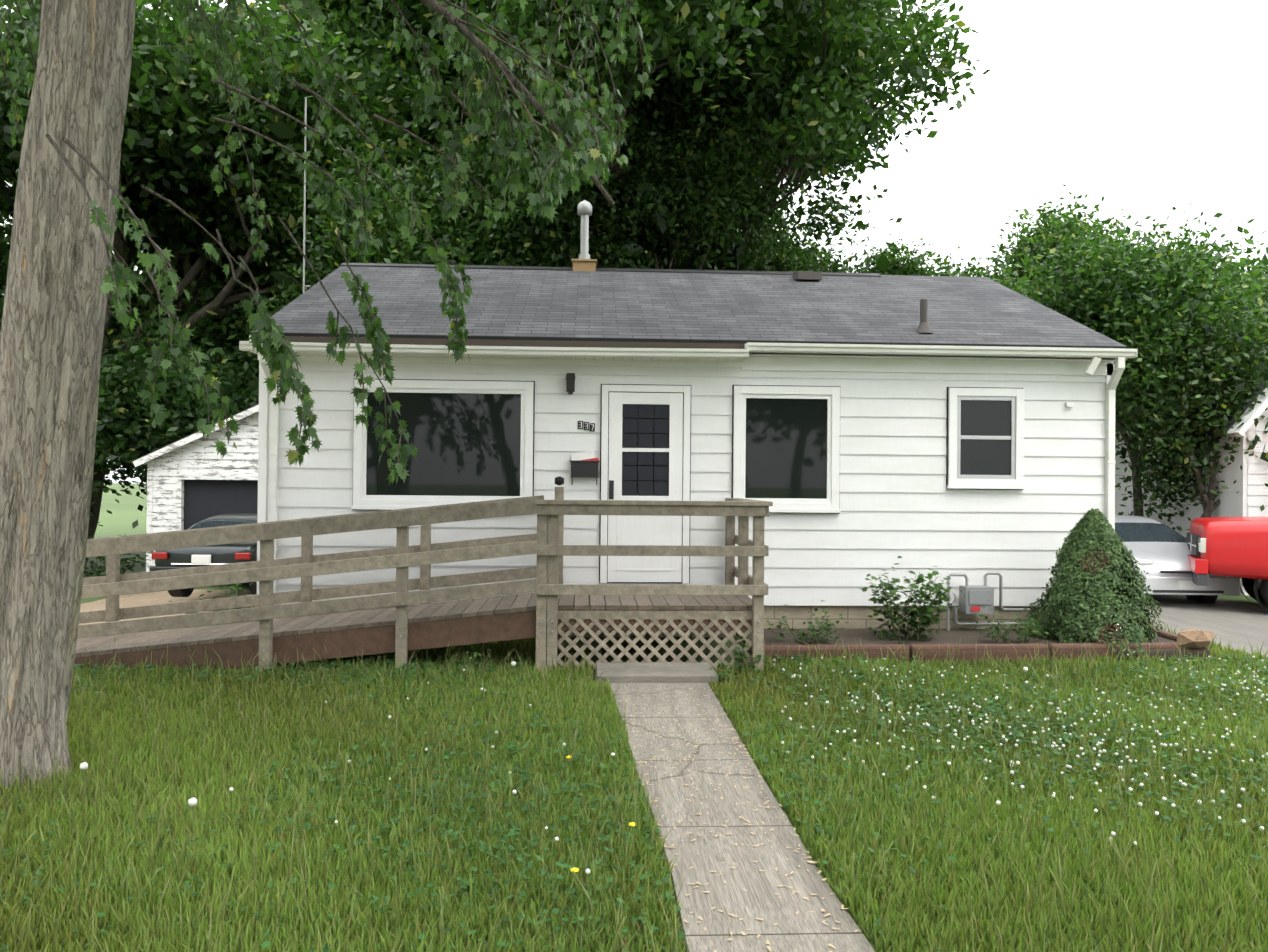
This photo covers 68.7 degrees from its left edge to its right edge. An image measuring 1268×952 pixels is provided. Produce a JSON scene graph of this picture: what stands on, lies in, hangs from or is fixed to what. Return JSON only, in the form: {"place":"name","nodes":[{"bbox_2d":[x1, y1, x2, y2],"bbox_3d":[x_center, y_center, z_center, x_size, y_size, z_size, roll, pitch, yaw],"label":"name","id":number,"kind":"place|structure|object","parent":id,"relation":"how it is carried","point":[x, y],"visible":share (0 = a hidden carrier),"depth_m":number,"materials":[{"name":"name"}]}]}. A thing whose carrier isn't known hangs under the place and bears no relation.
{"place":"outdoors","nodes":[
{"label":"outdoors","id":0,"kind":"place"},
{"bbox_2d":[0,0,1267,482],"label":"sky","id":1,"kind":"structure","parent":0,"point":[1138,105],"materials":[{"name":"white"}]},
{"bbox_2d":[0,483,1267,951],"bbox_3d":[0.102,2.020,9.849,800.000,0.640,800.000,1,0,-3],"label":"ground","id":2,"kind":"structure","parent":0,"point":[123,517],"depth_m":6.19,"materials":[{"name":"green plant"}]},
{"bbox_2d":[0,102,13,332],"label":"tree","id":3,"kind":"object","parent":2,"relation":"on","point":[4,250],"visible":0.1,"depth_m":23.39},
{"bbox_2d":[0,331,156,525],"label":"bush","id":4,"kind":"object","parent":2,"relation":"on","point":[108,424],"visible":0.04,"depth_m":20.65,"materials":[{"name":"green plant"}]},
{"bbox_2d":[78,589,258,638],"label":"dirt drive","id":5,"kind":"structure","parent":2,"relation":"on","point":[145,599],"depth_m":17.31,"materials":[{"name":"beige soil"}]},
{"bbox_2d":[84,522,154,577],"bbox_3d":[-10.250,1.632,17.957,1.826,1.506,1.005,1,0,-27],"label":"bush","id":6,"kind":"object","parent":5,"relation":"on","point":[103,572],"depth_m":17.96,"materials":[{"name":"green plant"}]},
{"bbox_2d":[93,318,258,528],"bbox_3d":[-11.622,-0.892,23.614,9.364,6.449,8.261,1,0,-3],"label":"understorey","id":7,"kind":"object","parent":2,"relation":"on","point":[183,406],"depth_m":21.78,"materials":[{"name":"green plant"}]},
{"bbox_2d":[99,249,290,474],"bbox_3d":[-12.914,-2.669,27.707,12.517,10.047,12.978,1,0,-3],"label":"tree","id":8,"kind":"object","parent":2,"relation":"on","point":[220,331],"visible":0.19,"depth_m":24.25,"materials":[{"name":"green plant"}]},
{"bbox_2d":[146,459,257,585],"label":"garage walls","id":9,"kind":"structure","parent":2,"relation":"on","point":[199,498],"depth_m":19.53,"materials":[{"name":"white wood"}]},
{"bbox_2d":[152,462,176,565],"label":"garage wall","id":10,"kind":"structure","parent":9,"relation":"attached to","point":[164,495],"depth_m":19.37,"materials":[{"name":"paint"}]},
{"bbox_2d":[133,404,258,466],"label":"garage roof","id":11,"kind":"structure","parent":9,"relation":"on","point":[185,440],"depth_m":19.21,"materials":[{"name":"white wood"}]},
{"bbox_2d":[154,411,258,459],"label":"garage gable","id":12,"kind":"structure","parent":9,"relation":"on","point":[245,439],"depth_m":19.45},
{"bbox_2d":[182,460,257,474],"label":"garage wall","id":13,"kind":"structure","parent":9,"relation":"attached to","point":[191,467],"depth_m":19.43,"materials":[{"name":"white wood"}]},
{"bbox_2d":[155,513,256,565],"bbox_3d":[-7.453,1.326,18.052,1.774,1.206,4.568,1,0,-3],"label":"car","id":14,"kind":"object","parent":2,"relation":"on","point":[222,553],"visible":0.17,"depth_m":15.84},
{"bbox_2d":[149,552,250,570],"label":"dark sedan rear fittings","id":15,"kind":"object","parent":14,"relation":"attached to","point":[200,559],"visible":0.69,"depth_m":15.71,"materials":[{"name":"red plastic"}]},
{"bbox_2d":[168,582,256,596],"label":"dark sedan arch liners","id":16,"kind":"object","parent":14,"relation":"attached to","point":[189,591],"visible":0.08,"depth_m":16.39,"materials":[{"name":"black plastic"}]},
{"bbox_2d":[168,583,275,627],"bbox_3d":[-4.127,1.481,9.537,1.088,0.821,0.865,1,0,-3],"label":"shrub","id":17,"kind":"object","parent":2,"relation":"on","point":[238,588],"depth_m":9.47,"materials":[{"name":"green plant"}]},
{"bbox_2d":[0,0,489,567],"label":"tree","id":18,"kind":"object","parent":2,"relation":"on","point":[180,155],"depth_m":22.15,"materials":[{"name":"green plant"}]},
{"bbox_2d":[0,0,643,788],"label":"tree","id":19,"kind":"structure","parent":2,"relation":"on","point":[53,324],"depth_m":4.91,"materials":[{"name":"brown plant"}]},
{"bbox_2d":[0,0,653,484],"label":"maple leaves","id":20,"kind":"object","parent":19,"relation":"on","point":[270,336],"visible":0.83,"depth_m":5.17,"materials":[{"name":"green plant"}]},
{"bbox_2d":[115,0,592,329],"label":"tree","id":21,"kind":"object","parent":2,"relation":"on","point":[415,79],"depth_m":24.15,"materials":[{"name":"green plant"}]},
{"bbox_2d":[224,89,546,403],"bbox_3d":[-5.466,-3.670,22.566,9.015,11.552,8.610,1,0,-3],"label":"tree","id":22,"kind":"object","parent":2,"relation":"on","point":[325,247],"depth_m":21.22,"materials":[{"name":"green plant"}]},
{"bbox_2d":[74,487,772,671],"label":"ramp and landing","id":23,"kind":"structure","parent":2,"relation":"on","point":[426,622],"depth_m":8.04,"materials":[{"name":"brown wood"}]},
{"bbox_2d":[262,621,759,660],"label":"carriage bolts","id":24,"kind":"object","parent":23,"relation":"attached to","point":[400,636],"visible":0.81,"depth_m":8.01,"materials":[{"name":"grey metal"}]},
{"bbox_2d":[555,476,563,485],"bbox_3d":[-0.738,0.048,9.170,0.094,0.094,0.094,1,0,-3],"label":"post finial","id":25,"kind":"object","parent":23,"relation":"on","point":[559,480],"visible":1,"depth_m":9.14,"materials":[{"name":"black metal"}]},
{"bbox_2d":[444,644,498,672],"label":"ramp weeds","id":26,"kind":"object","parent":2,"relation":"on","point":[474,655],"depth_m":7.96,"materials":[{"name":"green plant"}]},
{"bbox_2d":[80,661,1027,806],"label":"dandelion clocks","id":27,"kind":"object","parent":2,"relation":"on","point":[192,802],"visible":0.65,"depth_m":4.67,"materials":[{"name":"grey plant"}]},
{"bbox_2d":[84,667,1025,834],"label":"dandelion stalks","id":28,"kind":"object","parent":2,"relation":"on","point":[193,806],"visible":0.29,"depth_m":4.68,"materials":[{"name":"green plant"}]},
{"bbox_2d":[164,0,1007,256],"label":"tree","id":29,"kind":"object","parent":2,"relation":"on","point":[773,36],"depth_m":21.13,"materials":[{"name":"green plant"}]},
{"bbox_2d":[566,756,634,872],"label":"dandelion flowers","id":30,"kind":"object","parent":2,"relation":"on","point":[632,824],"visible":0.88,"depth_m":4.21,"materials":[{"name":"yellow plant"}]},
{"bbox_2d":[408,54,813,270],"bbox_3d":[-0.429,-4.329,24.145,10.353,12.908,8.329,1,0,-3],"label":"tree","id":31,"kind":"object","parent":2,"relation":"on","point":[623,232],"depth_m":22.11,"materials":[{"name":"green plant"}]},
{"bbox_2d":[0,653,1267,951],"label":"clover","id":32,"kind":"object","parent":2,"relation":"on","point":[792,775],"depth_m":5.31,"materials":[{"name":"green plant"}]},
{"bbox_2d":[596,662,717,684],"bbox_3d":[0.180,1.689,7.813,0.990,0.135,0.560,1,0,-3],"label":"path step","id":33,"kind":"object","parent":2,"relation":"on","point":[663,672],"visible":0.73,"depth_m":7.65,"materials":[{"name":"concrete"}]},
{"bbox_2d":[250,336,1126,637],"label":"house","id":34,"kind":"structure","parent":2,"relation":"on","point":[472,440],"depth_m":9.83,"materials":[{"name":"white wood"}]},
{"bbox_2d":[303,97,310,292],"bbox_3d":[-3.987,-1.606,11.274,0.094,6.000,0.028,1,0,-3],"label":"antenna mast","id":35,"kind":"object","parent":34,"relation":"attached to","point":[304,285],"visible":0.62,"depth_m":11.27,"materials":[{"name":"grey metal"}]},
{"bbox_2d":[266,361,1105,605],"bbox_3d":[0.654,0.055,9.879,8.960,2.639,0.014,1,0,-3],"label":"house siding","id":36,"kind":"object","parent":34,"relation":"attached to","point":[897,498],"visible":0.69,"depth_m":9.95,"materials":[{"name":"white wood"}]},
{"bbox_2d":[249,259,1125,360],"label":"roof fittings","id":37,"kind":"object","parent":34,"relation":"on","point":[584,264],"visible":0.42,"depth_m":13.05,"materials":[{"name":"black metal"}]},
{"bbox_2d":[577,200,591,258],"bbox_3d":[-0.703,-3.479,13.200,0.210,0.890,0.210,1,0,-3],"label":"chimney flue","id":38,"kind":"object","parent":37,"relation":"on","point":[584,209],"visible":0.9,"depth_m":13.14,"materials":[{"name":"grey metal"}]},
{"bbox_2d":[250,266,1126,348],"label":"roof shingles","id":39,"kind":"object","parent":34,"relation":"on","point":[548,305],"visible":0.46,"depth_m":10.98,"materials":[{"name":"grey"}]},
{"bbox_2d":[916,299,932,332],"bbox_3d":[3.209,-1.764,10.277,0.200,0.380,0.200,1,0,-3],"label":"plumbing vent","id":40,"kind":"object","parent":39,"relation":"on","point":[923,326],"visible":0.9,"depth_m":10.24,"materials":[{"name":"grey metal"}]},
{"bbox_2d":[239,343,1137,630],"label":"downspouts","id":41,"kind":"object","parent":34,"relation":"attached to","point":[1089,369],"visible":0.54,"depth_m":9.85,"materials":[{"name":"white metal"}]},
{"bbox_2d":[239,341,1137,358],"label":"gutters","id":42,"kind":"object","parent":34,"relation":"attached to","point":[309,347],"visible":0.98,"depth_m":9.57,"materials":[{"name":"white metal"}]},
{"bbox_2d":[945,572,1084,630],"bbox_3d":[4.043,1.386,9.857,1.540,0.737,0.080,1,0,-3],"label":"gas piping","id":43,"kind":"object","parent":34,"relation":"attached to","point":[985,584],"visible":0.75,"depth_m":9.85,"materials":[{"name":"grey metal"}]},
{"bbox_2d":[959,585,993,613],"bbox_3d":[3.634,1.311,9.838,0.300,0.280,0.198,1,0,-3],"label":"gas meter","id":44,"kind":"object","parent":43,"relation":"attached to","point":[974,601],"visible":0.96,"depth_m":9.75,"materials":[{"name":"grey metal"}]},
{"bbox_2d":[709,661,738,683],"bbox_3d":[0.725,1.648,7.672,0.331,0.248,0.334,1,0,-3],"label":"step weed","id":45,"kind":"object","parent":2,"relation":"on","point":[723,673],"depth_m":7.62,"materials":[{"name":"green plant"}]},
{"bbox_2d":[734,636,764,673],"bbox_3d":[0.980,1.579,8.048,0.201,0.367,0.356,1,0,-37],"label":"weed","id":46,"kind":"object","parent":2,"relation":"on","point":[737,654],"depth_m":8.05,"materials":[{"name":"green plant"}]},
{"bbox_2d":[730,183,875,272],"bbox_3d":[3.945,-4.111,34.709,9.559,12.749,14.442,1,0,-3],"label":"tree","id":47,"kind":"object","parent":2,"relation":"on","point":[799,258],"depth_m":29.48,"materials":[{"name":"green plant"}]},
{"bbox_2d":[765,600,847,644],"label":"planter weeds","id":48,"kind":"object","parent":2,"relation":"on","point":[826,626],"depth_m":8.96,"materials":[{"name":"green plant"}]},
{"bbox_2d":[788,233,976,275],"bbox_3d":[7.804,-2.728,30.155,8.831,10.006,9.484,1,0,-3],"label":"tree","id":49,"kind":"object","parent":2,"relation":"on","point":[888,263],"depth_m":29.01,"materials":[{"name":"green plant"}]},
{"bbox_2d":[862,556,965,643],"bbox_3d":[2.745,1.317,9.275,1.031,1.031,0.889,1,0,-3],"label":"planter shrub","id":50,"kind":"object","parent":2,"relation":"on","point":[927,611],"depth_m":9.19,"materials":[{"name":"green plant"}]},
{"bbox_2d":[736,627,1210,662],"bbox_3d":[3.328,1.669,9.293,4.444,0.170,1.394,1,0,-3],"label":"planter edging","id":51,"kind":"object","parent":2,"relation":"on","point":[972,646],"visible":0.42,"depth_m":8.78,"materials":[{"name":"brown wood"}]},
{"bbox_2d":[969,600,1049,643],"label":"planter weeds","id":52,"kind":"object","parent":51,"relation":"on","point":[1025,629],"depth_m":9.03,"materials":[{"name":"green plant"}]},
{"bbox_2d":[1023,610,1077,634],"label":"planter weeds","id":53,"kind":"object","parent":51,"relation":"on","point":[1034,617],"depth_m":9.59,"materials":[{"name":"green plant"}]},
{"bbox_2d":[1177,629,1213,647],"bbox_3d":[5.347,1.556,8.863,0.279,0.193,0.287,0,-1,44],"label":"planter rock","id":54,"kind":"object","parent":51,"relation":"on","point":[1192,638],"visible":0.91,"depth_m":8.79,"materials":[{"name":"beige stone"}]},
{"bbox_2d":[931,241,1121,454],"bbox_3d":[9.405,-2.347,23.033,6.097,7.043,9.335,0,0,27],"label":"tree","id":55,"kind":"object","parent":2,"relation":"on","point":[993,278],"depth_m":22.25,"materials":[{"name":"green plant"}]},
{"bbox_2d":[849,184,1255,335],"bbox_3d":[13.095,-3.117,29.794,16.044,10.924,12.664,1,0,-3],"label":"tree","id":56,"kind":"object","parent":2,"relation":"on","point":[1052,237],"depth_m":27.11,"materials":[{"name":"green plant"}]},
{"bbox_2d":[1026,508,1166,655],"bbox_3d":[4.626,1.049,9.343,1.328,1.453,1.287,0,0,25],"label":"dwarf spruce","id":57,"kind":"object","parent":2,"relation":"on","point":[1095,551],"depth_m":9.09,"materials":[{"name":"green plant"}]},
{"bbox_2d":[992,201,1267,516],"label":"tree","id":58,"kind":"object","parent":2,"relation":"on","point":[1105,286],"depth_m":18.06,"materials":[{"name":"green plant"}]},
{"bbox_2d":[1124,594,1217,602],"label":"car arch liners","id":59,"kind":"object","parent":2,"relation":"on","point":[1210,599],"visible":0.04,"depth_m":15.16,"materials":[{"name":"grey plastic"}]},
{"bbox_2d":[1090,258,1267,532],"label":"tree","id":60,"kind":"object","parent":2,"relation":"on","point":[1192,413],"depth_m":16.81,"materials":[{"name":"green plant"}]},
{"bbox_2d":[1115,424,1248,594],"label":"neighbour house","id":61,"kind":"structure","parent":2,"relation":"on","point":[1233,503],"depth_m":17.33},
{"bbox_2d":[1221,379,1267,436],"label":"neighbour roof","id":62,"kind":"structure","parent":61,"relation":"on","point":[1248,418],"depth_m":16.26,"materials":[{"name":"white wood"}]},
{"bbox_2d":[1248,420,1267,516],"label":"garage wall","id":63,"kind":"structure","parent":61,"relation":"attached to","point":[1257,480],"depth_m":16.40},
{"bbox_2d":[1117,594,1267,656],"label":"concrete drive","id":64,"kind":"structure","parent":2,"relation":"on","point":[1235,623],"depth_m":13.27,"materials":[{"name":"grey concrete"}]},
{"bbox_2d":[1115,515,1225,576],"bbox_3d":[8.801,1.309,16.765,1.963,1.185,4.374,1,0,-3],"label":"car","id":65,"kind":"object","parent":64,"relation":"on","point":[1161,546],"visible":0.31,"depth_m":15.45,"materials":[{"name":"silver metal"}]},
{"bbox_2d":[1137,559,1153,565],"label":"silver car headlights","id":66,"kind":"object","parent":65,"relation":"attached to","point":[1144,562],"visible":0.46,"depth_m":14.74,"materials":[{"name":"white plastic"}]},
{"bbox_2d":[1139,570,1239,595],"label":"silver car fittings","id":67,"kind":"object","parent":65,"relation":"on","point":[1228,586],"visible":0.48,"depth_m":14.54,"materials":[{"name":"paint"}]},
{"bbox_2d":[1193,595,1204,601],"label":"silver car tyres","id":68,"kind":"object","parent":64,"relation":"on","point":[1199,597],"depth_m":15.38,"materials":[{"name":"rubber"}]},
{"bbox_2d":[1241,578,1267,604],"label":"red pickup tyres","id":69,"kind":"object","parent":64,"relation":"on","point":[1248,584],"visible":0.6,"depth_m":15.31,"materials":[{"name":"rubber"}]},
{"bbox_2d":[1118,231,1267,422],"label":"tree","id":70,"kind":"object","parent":2,"relation":"on","point":[1264,294],"depth_m":27.87,"materials":[{"name":"green plant"}]},
{"bbox_2d":[1190,516,1267,579],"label":"red truck","id":71,"kind":"object","parent":2,"relation":"on","point":[1236,546],"visible":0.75,"depth_m":13.90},
{"bbox_2d":[1186,532,1208,585],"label":"red pickup fittings","id":72,"kind":"object","parent":71,"relation":"attached to","point":[1196,543],"visible":0.77,"depth_m":14.11,"materials":[{"name":"red plastic"}]},
{"bbox_2d":[1237,577,1267,611],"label":"red pickup arch liners","id":73,"kind":"object","parent":71,"relation":"attached to","point":[1255,589],"visible":0.44,"depth_m":13.97,"materials":[{"name":"plastic"}]},
{"bbox_2d":[1207,221,1267,290],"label":"tree","id":74,"kind":"object","parent":2,"relation":"on","point":[1265,258],"visible":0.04,"depth_m":33.71,"materials":[{"name":"green plant"}]},
{"bbox_2d":[611,683,874,951],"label":"path","id":75,"kind":"structure","parent":0,"point":[804,929],"depth_m":4.25,"materials":[{"name":"concrete"}]},
{"bbox_2d":[618,688,857,951],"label":"maple keys","id":76,"kind":"object","parent":75,"relation":"on","point":[767,942],"visible":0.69,"depth_m":4.50,"materials":[{"name":"beige plant"}]},
{"bbox_2d":[1254,579,1261,590],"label":"red pickup rims","id":77,"kind":"object","parent":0,"point":[1259,584],"visible":0.1,"depth_m":15.46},
{"bbox_2d":[1257,407,1267,419],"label":"neighbour gable","id":78,"kind":"structure","parent":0,"point":[1265,413],"depth_m":16.41,"materials":[{"name":"white wood"}]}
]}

